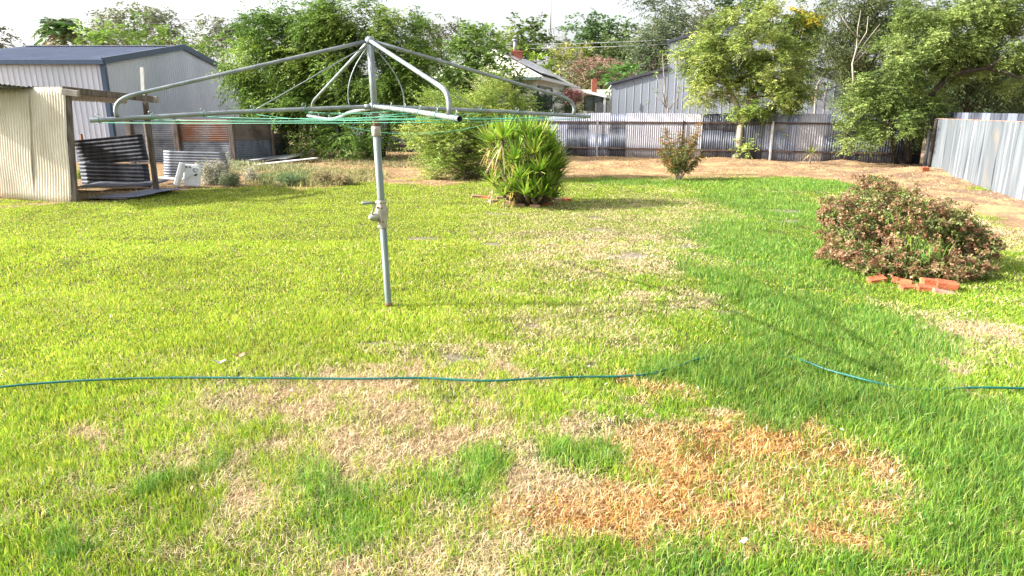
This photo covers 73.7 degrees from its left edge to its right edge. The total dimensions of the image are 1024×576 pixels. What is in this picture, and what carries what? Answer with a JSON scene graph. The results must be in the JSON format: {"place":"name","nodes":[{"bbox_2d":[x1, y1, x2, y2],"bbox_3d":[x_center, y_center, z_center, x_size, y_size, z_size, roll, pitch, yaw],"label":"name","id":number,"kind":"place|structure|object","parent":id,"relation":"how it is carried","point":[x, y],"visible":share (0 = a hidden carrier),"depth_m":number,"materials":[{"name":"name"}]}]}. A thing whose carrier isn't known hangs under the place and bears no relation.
{"place":"outdoors","nodes":[
{"label":"outdoors","id":0,"kind":"place"},
{"bbox_2d":[0,175,1023,575],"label":"green grass","id":1,"kind":"structure","parent":0,"point":[1000,451],"depth_m":5.11,"materials":[{"name":"green plant"}]},
{"bbox_2d":[0,110,1023,575],"bbox_3d":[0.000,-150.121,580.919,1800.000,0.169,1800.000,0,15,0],"label":"ground","id":2,"kind":"structure","parent":0,"point":[1012,210],"depth_m":4.79,"materials":[{"name":"beige soil"}]},
{"bbox_2d":[0,26,24,48],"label":"gum tree","id":3,"kind":"object","parent":2,"relation":"on","point":[2,45],"visible":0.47,"depth_m":56.87,"materials":[{"name":"green plant"}]},
{"bbox_2d":[31,17,91,44],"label":"palm tree","id":4,"kind":"object","parent":2,"relation":"on","point":[55,30],"visible":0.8,"depth_m":51.12,"materials":[{"name":"green plant"}]},
{"bbox_2d":[0,67,158,201],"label":"lean to shed","id":5,"kind":"object","parent":2,"relation":"on","point":[39,144],"visible":0.99,"depth_m":14.42,"materials":[{"name":"beige metal"}]},
{"bbox_2d":[67,18,145,44],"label":"leafy tree","id":6,"kind":"object","parent":2,"relation":"on","point":[100,39],"visible":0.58,"depth_m":42.75,"materials":[{"name":"green plant"}]},
{"bbox_2d":[0,44,241,161],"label":"metal shed","id":7,"kind":"structure","parent":2,"relation":"on","point":[113,68],"depth_m":26.22,"materials":[{"name":"metal"}]},
{"bbox_2d":[80,188,168,198],"bbox_3d":[-8.602,-2.145,15.508,0.989,0.056,2.060,2,15,8],"label":"iron sheet","id":8,"kind":"object","parent":2,"relation":"on","point":[116,194],"visible":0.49,"depth_m":14.82,"materials":[{"name":"grey metal"}]},
{"bbox_2d":[95,188,184,197],"bbox_3d":[-8.315,-2.147,15.388,0.845,0.088,1.737,5,15,19],"label":"iron sheet","id":9,"kind":"object","parent":8,"relation":"on","point":[140,193],"visible":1,"depth_m":15.38,"materials":[{"name":"grey metal"}]},
{"bbox_2d":[78,180,168,186],"bbox_3d":[-9.373,-2.522,16.486,1.855,0.111,0.778,0,15,0],"label":"iron sheet","id":10,"kind":"object","parent":9,"relation":"on","point":[114,184],"visible":0.88,"depth_m":16.45,"materials":[{"name":"grey metal"}]},
{"bbox_2d":[81,1,193,44],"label":"gum tree","id":11,"kind":"object","parent":2,"relation":"on","point":[155,17],"visible":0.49,"depth_m":57.13,"materials":[{"name":"green plant"}]},
{"bbox_2d":[158,177,182,180],"bbox_3d":[-8.958,-2.861,17.924,0.618,0.112,0.300,-3,15,-11],"label":"plastic tray","id":12,"kind":"object","parent":2,"relation":"on","point":[167,178],"visible":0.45,"depth_m":17.80,"materials":[{"name":"white plastic"}]},
{"bbox_2d":[123,10,242,60],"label":"leafy tree","id":13,"kind":"object","parent":2,"relation":"on","point":[163,41],"visible":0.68,"depth_m":41.98,"materials":[{"name":"green plant"}]},
{"bbox_2d":[173,162,200,186],"bbox_3d":[-8.098,-2.825,17.005,0.684,0.627,0.346,-9,17,-29],"label":"broken appliance","id":14,"kind":"object","parent":2,"relation":"on","point":[190,174],"visible":1,"depth_m":17.02,"materials":[{"name":"white plastic"}]},
{"bbox_2d":[163,151,226,177],"bbox_3d":[-9.018,-3.501,19.473,1.776,0.819,0.164,-1,15,-3],"label":"iron sheet","id":15,"kind":"object","parent":2,"relation":"on","point":[172,159],"visible":0.53,"depth_m":19.44,"materials":[{"name":"silver metal"}]},
{"bbox_2d":[125,117,288,163],"bbox_3d":[-10.918,-5.466,25.191,5.670,1.720,2.066,-9,17,-30],"label":"iron fence","id":16,"kind":"object","parent":2,"relation":"on","point":[245,141],"visible":0.7,"depth_m":24.77,"materials":[{"name":"grey metal"}]},
{"bbox_2d":[193,157,226,185],"bbox_3d":[-7.713,-3.003,17.613,0.911,0.704,0.822,11,18,35],"label":"weed clump","id":17,"kind":"object","parent":2,"relation":"on","point":[209,178],"visible":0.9,"depth_m":17.56,"materials":[{"name":"plant"}]},
{"bbox_2d":[178,13,257,64],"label":"gum tree","id":18,"kind":"object","parent":2,"relation":"on","point":[215,30],"visible":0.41,"depth_m":61.67,"materials":[{"name":"green plant"}]},
{"bbox_2d":[222,152,232,174],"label":"weed clump","id":19,"kind":"object","parent":2,"relation":"on","point":[229,164],"visible":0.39,"depth_m":19.75,"materials":[{"name":"plant"}]},
{"bbox_2d":[217,167,244,186],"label":"weed clump","id":20,"kind":"object","parent":2,"relation":"on","point":[230,179],"visible":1,"depth_m":17.38,"materials":[{"name":"plant"}]},
{"bbox_2d":[240,161,259,182],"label":"weed clump","id":21,"kind":"object","parent":2,"relation":"on","point":[250,174],"visible":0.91,"depth_m":18.33,"materials":[{"name":"plant"}]},
{"bbox_2d":[258,152,307,160],"bbox_3d":[-8.660,-5.019,26.068,0.340,0.159,2.667,5,15,19],"label":"scrap board","id":22,"kind":"object","parent":2,"relation":"on","point":[281,157],"visible":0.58,"depth_m":25.65,"materials":[{"name":"white paint"}]},
{"bbox_2d":[249,154,289,159],"bbox_3d":[-8.959,-4.889,25.534,0.340,0.060,2.484,3,15,13],"label":"scrap board","id":23,"kind":"object","parent":22,"relation":"on","point":[270,157],"visible":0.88,"depth_m":25.25,"materials":[{"name":"metal"}]},
{"bbox_2d":[257,157,317,164],"bbox_3d":[-8.037,-4.535,24.417,0.340,0.119,2.454,11,18,36],"label":"scrap board","id":24,"kind":"object","parent":2,"relation":"on","point":[291,160],"visible":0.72,"depth_m":24.49,"materials":[{"name":"white paint"}]},
{"bbox_2d":[273,170,309,184],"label":"weed clump","id":25,"kind":"object","parent":2,"relation":"on","point":[289,178],"visible":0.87,"depth_m":17.48,"materials":[{"name":"plant"}]},
{"bbox_2d":[206,0,385,157],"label":"pepper tree","id":26,"kind":"object","parent":2,"relation":"on","point":[252,49],"visible":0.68,"depth_m":26.00,"materials":[{"name":"green plant"}]},
{"bbox_2d":[278,149,315,158],"bbox_3d":[-8.329,-5.324,27.096,0.340,0.169,3.643,2,15,6],"label":"scrap board","id":27,"kind":"object","parent":2,"relation":"on","point":[289,157],"visible":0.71,"depth_m":26.01,"materials":[{"name":"white paint"}]},
{"bbox_2d":[308,165,339,183],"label":"weed clump","id":28,"kind":"object","parent":2,"relation":"on","point":[323,176],"visible":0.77,"depth_m":17.77,"materials":[{"name":"plant"}]},
{"bbox_2d":[89,36,590,307],"bbox_3d":[-1.348,-0.983,6.464,3.437,2.629,3.307,5,16,20],"label":"rotary clothesline","id":29,"kind":"object","parent":2,"relation":"on","point":[379,215],"visible":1,"depth_m":6.12,"materials":[{"name":"metal"}]},
{"bbox_2d":[327,169,354,184],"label":"weed clump","id":30,"kind":"object","parent":2,"relation":"on","point":[338,177],"visible":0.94,"depth_m":17.69,"materials":[{"name":"plant"}]},
{"bbox_2d":[228,153,468,187],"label":"weeds","id":31,"kind":"object","parent":2,"relation":"on","point":[266,177],"visible":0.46,"depth_m":21.11,"materials":[{"name":"plant"}]},
{"bbox_2d":[261,0,474,161],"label":"pepper tree","id":32,"kind":"object","parent":2,"relation":"on","point":[326,25],"visible":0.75,"depth_m":25.03,"materials":[{"name":"green plant"}]},
{"bbox_2d":[400,9,505,69],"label":"gum tree","id":33,"kind":"object","parent":2,"relation":"on","point":[451,29],"visible":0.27,"depth_m":51.30,"materials":[{"name":"green plant"}]},
{"bbox_2d":[393,65,550,180],"bbox_3d":[-1.158,-4.236,18.907,4.491,3.804,3.255,0,15,0],"label":"oleander bush","id":34,"kind":"object","parent":2,"relation":"on","point":[445,147],"visible":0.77,"depth_m":18.59,"materials":[{"name":"green plant"}]},
{"bbox_2d":[420,19,537,104],"bbox_3d":[-1.525,-8.663,29.583,5.490,5.788,3.654,0,15,0],"label":"leafy tree","id":35,"kind":"object","parent":2,"relation":"on","point":[472,61],"visible":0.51,"depth_m":29.04,"materials":[{"name":"green plant"}]},
{"bbox_2d":[2,186,1012,527],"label":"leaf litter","id":36,"kind":"object","parent":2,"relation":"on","point":[508,370],"visible":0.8,"depth_m":5.89,"materials":[{"name":"plant"}]},
{"bbox_2d":[475,26,540,58],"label":"leafy tree","id":37,"kind":"object","parent":2,"relation":"on","point":[509,38],"visible":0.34,"depth_m":52.23,"materials":[{"name":"green plant"}]},
{"bbox_2d":[3,151,1018,203],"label":"straw litter","id":38,"kind":"object","parent":2,"relation":"on","point":[589,158],"visible":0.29,"depth_m":21.26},
{"bbox_2d":[0,352,1023,390],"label":"garden hose","id":39,"kind":"object","parent":2,"relation":"on","point":[433,378],"visible":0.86,"depth_m":4.84,"materials":[{"name":"rubber"}]},
{"bbox_2d":[515,203,524,206],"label":"brick","id":40,"kind":"object","parent":2,"relation":"on","point":[520,204],"visible":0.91,"depth_m":13.68,"materials":[{"name":"brown brick"}]},
{"bbox_2d":[430,39,610,112],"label":"weatherboard house","id":41,"kind":"structure","parent":2,"relation":"on","point":[538,76],"depth_m":36.31,"materials":[{"name":"white paint"}]},
{"bbox_2d":[537,85,552,110],"bbox_3d":[1.671,-9.357,34.273,0.080,1.430,4.080,3,15,12],"label":"window","id":42,"kind":"structure","parent":41,"relation":"in","point":[541,87],"depth_m":34.26,"materials":[{"name":"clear glass"}]},
{"bbox_2d":[584,96,602,112],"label":"window","id":43,"kind":"structure","parent":41,"relation":"in","point":[590,100],"depth_m":43.29,"materials":[{"name":"black glass"}]},
{"bbox_2d":[469,109,577,207],"bbox_3d":[0.181,-2.668,13.751,2.271,2.083,2.389,8,17,28],"label":"yucca plant","id":44,"kind":"object","parent":2,"relation":"on","point":[534,182],"visible":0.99,"depth_m":13.45,"materials":[{"name":"green plant"}]},
{"bbox_2d":[502,12,563,64],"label":"leafy tree","id":45,"kind":"object","parent":2,"relation":"on","point":[534,25],"visible":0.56,"depth_m":53.90,"materials":[{"name":"green plant"}]},
{"bbox_2d":[508,43,558,71],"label":"shrub","id":46,"kind":"object","parent":2,"relation":"on","point":[549,65],"visible":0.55,"depth_m":49.00,"materials":[{"name":"green plant"}]},
{"bbox_2d":[530,204,539,207],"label":"brick","id":47,"kind":"object","parent":2,"relation":"on","point":[535,205],"visible":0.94,"depth_m":13.53,"materials":[{"name":"brown brick"}]},
{"bbox_2d":[505,90,586,112],"bbox_3d":[1.336,-7.420,30.519,4.069,2.789,2.449,0,15,0],"label":"hedge","id":48,"kind":"object","parent":2,"relation":"on","point":[546,105],"visible":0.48,"depth_m":30.06,"materials":[{"name":"green plant"}]},
{"bbox_2d":[547,0,553,70],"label":"radio mast","id":49,"kind":"object","parent":2,"relation":"on","point":[549,34],"visible":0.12,"depth_m":56.53,"materials":[{"name":"metal"}]},
{"bbox_2d":[534,26,594,83],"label":"gum tree","id":50,"kind":"object","parent":2,"relation":"on","point":[566,39],"visible":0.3,"depth_m":58.31,"materials":[{"name":"green plant"}]},
{"bbox_2d":[552,88,585,112],"bbox_3d":[2.546,-7.339,30.052,1.453,2.844,1.334,5,16,19],"label":"oleander","id":51,"kind":"object","parent":2,"relation":"on","point":[570,93],"visible":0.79,"depth_m":29.43,"materials":[{"name":"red plant"}]},
{"bbox_2d":[541,40,614,108],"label":"shrub","id":52,"kind":"object","parent":2,"relation":"on","point":[569,54],"visible":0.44,"depth_m":50.82,"materials":[{"name":"green plant"}]},
{"bbox_2d":[555,47,641,89],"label":"oleander","id":53,"kind":"object","parent":2,"relation":"on","point":[585,72],"visible":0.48,"depth_m":47.01,"materials":[{"name":"pink plant"}]},
{"bbox_2d":[559,7,642,85],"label":"leafy tree","id":54,"kind":"object","parent":2,"relation":"on","point":[596,29],"visible":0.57,"depth_m":59.69,"materials":[{"name":"green plant"}]},
{"bbox_2d":[595,102,606,112],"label":"water heater","id":55,"kind":"object","parent":2,"relation":"on","point":[599,106],"visible":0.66,"depth_m":42.25,"materials":[{"name":"grey metal"}]},
{"bbox_2d":[311,113,925,163],"bbox_3d":[2.497,-6.373,28.440,25.686,1.789,0.158,5,16,20],"label":"back fence","id":56,"kind":"object","parent":2,"relation":"on","point":[638,135],"visible":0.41,"depth_m":26.59,"materials":[{"name":"metal"}]},
{"bbox_2d":[590,56,649,102],"bbox_3d":[6.355,-10.811,39.366,3.273,4.924,3.153,9,17,31],"label":"shrub","id":57,"kind":"object","parent":2,"relation":"on","point":[625,67],"visible":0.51,"depth_m":38.83,"materials":[{"name":"green plant"}]},
{"bbox_2d":[586,20,657,75],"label":"leafy tree","id":58,"kind":"object","parent":2,"relation":"on","point":[612,53],"visible":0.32,"depth_m":53.46,"materials":[{"name":"green plant"}]},
{"bbox_2d":[242,62,1023,120],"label":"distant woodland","id":59,"kind":"object","parent":2,"relation":"on","point":[971,100],"visible":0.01,"depth_m":91.59,"materials":[{"name":"green plant"}]},
{"bbox_2d":[601,0,703,74],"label":"conifer tree","id":60,"kind":"object","parent":2,"relation":"on","point":[653,51],"visible":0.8,"depth_m":48.61,"materials":[{"name":"green plant"}]},
{"bbox_2d":[646,50,681,112],"bbox_3d":[6.915,-8.427,30.897,1.605,4.460,0.850,0,15,0],"label":"bare sapling","id":61,"kind":"object","parent":2,"relation":"on","point":[665,98],"visible":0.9,"depth_m":30.77,"materials":[{"name":"grey plant"}]},
{"bbox_2d":[656,119,707,180],"bbox_3d":[4.646,-3.793,18.752,1.574,1.661,1.110,-14,20,-43],"label":"young shrub","id":62,"kind":"object","parent":2,"relation":"on","point":[678,166],"visible":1,"depth_m":18.70,"materials":[{"name":"green plant"}]},
{"bbox_2d":[659,0,733,34],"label":"gum tree","id":63,"kind":"object","parent":2,"relation":"on","point":[706,12],"visible":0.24,"depth_m":53.97,"materials":[{"name":"green plant"}]},
{"bbox_2d":[608,23,854,113],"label":"farm shed","id":64,"kind":"structure","parent":2,"relation":"on","point":[633,94],"depth_m":34.35,"materials":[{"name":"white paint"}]},
{"bbox_2d":[710,0,765,22],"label":"leafy tree","id":65,"kind":"object","parent":2,"relation":"on","point":[727,3],"visible":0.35,"depth_m":44.78,"materials":[{"name":"green plant"}]},
{"bbox_2d":[738,537,748,543],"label":"dry leaf","id":66,"kind":"object","parent":2,"relation":"on","point":[743,540],"visible":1,"depth_m":3.02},
{"bbox_2d":[662,0,825,158],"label":"leaf tree","id":67,"kind":"object","parent":2,"relation":"on","point":[780,92],"visible":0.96,"depth_m":25.27,"materials":[{"name":"green plant"}]},
{"bbox_2d":[733,0,834,112],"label":"autumn tree","id":68,"kind":"object","parent":2,"relation":"on","point":[800,20],"visible":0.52,"depth_m":28.82,"materials":[{"name":"green plant"}]},
{"bbox_2d":[801,145,821,163],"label":"young yucca","id":69,"kind":"object","parent":2,"relation":"on","point":[810,151],"visible":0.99,"depth_m":24.05,"materials":[{"name":"green plant"}]},
{"bbox_2d":[798,57,836,113],"bbox_3d":[13.059,-7.895,29.556,1.683,4.108,0.710,0,15,0],"label":"bare sapling","id":70,"kind":"object","parent":2,"relation":"on","point":[814,98],"visible":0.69,"depth_m":29.31,"materials":[{"name":"beige plant"}]},
{"bbox_2d":[840,11,879,112],"bbox_3d":[13.614,-8.098,27.340,1.629,5.624,0.100,0,15,0],"label":"bare sapling","id":71,"kind":"object","parent":2,"relation":"on","point":[853,62],"visible":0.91,"depth_m":26.94,"materials":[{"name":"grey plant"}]},
{"bbox_2d":[785,0,939,113],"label":"pepper tree","id":72,"kind":"object","parent":2,"relation":"on","point":[842,62],"visible":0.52,"depth_m":31.33,"materials":[{"name":"green plant"}]},
{"bbox_2d":[866,275,887,283],"bbox_3d":[4.140,-0.089,7.753,0.200,0.070,0.100,-9,30,-7],"label":"brick","id":73,"kind":"object","parent":2,"relation":"on","point":[875,279],"visible":0.82,"depth_m":7.72,"materials":[{"name":"red brick"}]},
{"bbox_2d":[891,276,912,283],"bbox_3d":[4.398,-0.073,7.707,0.200,0.070,0.100,17,3,25],"label":"brick","id":74,"kind":"object","parent":2,"relation":"on","point":[896,280],"visible":0.71,"depth_m":7.67,"materials":[{"name":"red brick"}]},
{"bbox_2d":[897,284,916,290],"bbox_3d":[4.349,0.004,7.481,0.200,0.070,0.100,-1,20,-6],"label":"brick","id":75,"kind":"object","parent":2,"relation":"on","point":[902,287],"visible":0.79,"depth_m":7.45,"materials":[{"name":"red brick"}]},
{"bbox_2d":[813,174,1008,281],"bbox_3d":[4.843,-0.773,8.291,2.129,1.115,1.859,0,15,0],"label":"russet bush","id":76,"kind":"object","parent":2,"relation":"on","point":[861,254],"visible":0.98,"depth_m":8.18,"materials":[{"name":"green plant"}]},
{"bbox_2d":[874,203,973,280],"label":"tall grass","id":77,"kind":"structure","parent":2,"relation":"on","point":[919,245],"depth_m":7.93,"materials":[{"name":"green plant"}]},
{"bbox_2d":[918,167,929,171],"bbox_3d":[12.725,-3.668,21.098,0.230,0.140,0.200,-1,15,-6],"label":"brick","id":78,"kind":"object","parent":2,"relation":"on","point":[923,169],"visible":1,"depth_m":21.01,"materials":[{"name":"brick"}]},
{"bbox_2d":[825,0,1023,163],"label":"spreading tree","id":79,"kind":"object","parent":2,"relation":"on","point":[991,21],"visible":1,"depth_m":22.61,"materials":[{"name":"green plant"}]},
{"bbox_2d":[915,284,937,291],"bbox_3d":[4.502,0.009,7.412,0.200,0.070,0.100,5,21,8],"label":"brick","id":80,"kind":"object","parent":2,"relation":"on","point":[922,287],"visible":0.74,"depth_m":7.38,"materials":[{"name":"red brick"}]},
{"bbox_2d":[919,277,936,284],"bbox_3d":[4.579,-0.063,7.488,0.160,0.076,0.110,7,15,4],"label":"brick","id":81,"kind":"object","parent":2,"relation":"on","point":[928,281],"visible":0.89,"depth_m":7.44,"materials":[{"name":"red brick"}]},
{"bbox_2d":[932,287,954,294],"bbox_3d":[4.613,0.056,7.309,0.200,0.070,0.100,13,18,14],"label":"brick","id":82,"kind":"object","parent":2,"relation":"on","point":[938,290],"visible":0.54,"depth_m":7.27,"materials":[{"name":"red brick"}]},
{"bbox_2d":[867,0,1023,129],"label":"pepper tree","id":83,"kind":"object","parent":2,"relation":"on","point":[970,91],"visible":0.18,"depth_m":30.96,"materials":[{"name":"green plant"}]},
{"bbox_2d":[935,278,959,290],"bbox_3d":[4.724,-0.036,7.424,0.210,0.076,0.120,9,25,12],"label":"brick","id":84,"kind":"object","parent":2,"relation":"on","point":[947,284],"visible":0.91,"depth_m":7.38,"materials":[{"name":"red brick"}]},
{"bbox_2d":[922,114,1023,200],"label":"sheet fence","id":85,"kind":"object","parent":2,"relation":"on","point":[1002,147],"visible":0.95,"depth_m":17.53,"materials":[{"name":"metal"}]},
{"bbox_2d":[944,112,1023,178],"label":"neighbour fence","id":86,"kind":"object","parent":2,"relation":"on","point":[996,116],"visible":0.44,"depth_m":19.22,"materials":[{"name":"metal"}]},
{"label":"power pole","id":87,"kind":"object","parent":2,"relation":"on","visible":0},
{"bbox_2d":[6,13,225,25],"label":"overhead wire","id":88,"kind":"object","parent":87,"relation":"attached to","point":[117,21],"visible":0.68,"depth_m":49.28,"materials":[{"name":"black metal"}]},
{"bbox_2d":[6,18,261,29],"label":"overhead wire","id":89,"kind":"object","parent":87,"relation":"attached to","point":[111,25],"visible":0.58,"depth_m":48.24,"materials":[{"name":"black metal"}]},
{"bbox_2d":[3,6,293,21],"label":"overhead wire","id":90,"kind":"object","parent":87,"relation":"attached to","point":[115,15],"visible":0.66,"depth_m":49.02,"materials":[{"name":"black metal"}]},
{"bbox_2d":[413,44,664,48],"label":"overhead wire","id":91,"kind":"object","parent":87,"relation":"attached to","point":[579,47],"visible":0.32,"depth_m":50.41,"materials":[{"name":"black metal"}]},
{"bbox_2d":[484,39,669,44],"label":"overhead wire","id":92,"kind":"object","parent":87,"relation":"attached to","point":[582,43],"visible":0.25,"depth_m":50.37,"materials":[{"name":"black metal"}]},
{"bbox_2d":[0,176,1023,575],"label":"dry grass","id":93,"kind":"structure","parent":0,"point":[382,386],"depth_m":3.92,"materials":[{"name":"plant"}]},
{"bbox_2d":[233,352,247,356],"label":"dry leaf","id":94,"kind":"object","parent":93,"relation":"on","point":[239,355],"visible":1,"depth_m":5.28,"materials":[{"name":"plant"}]},
{"bbox_2d":[0,0,1023,109],"label":"sky","id":95,"kind":"structure","parent":0,"point":[496,12],"materials":[{"name":"white"}]}
]}

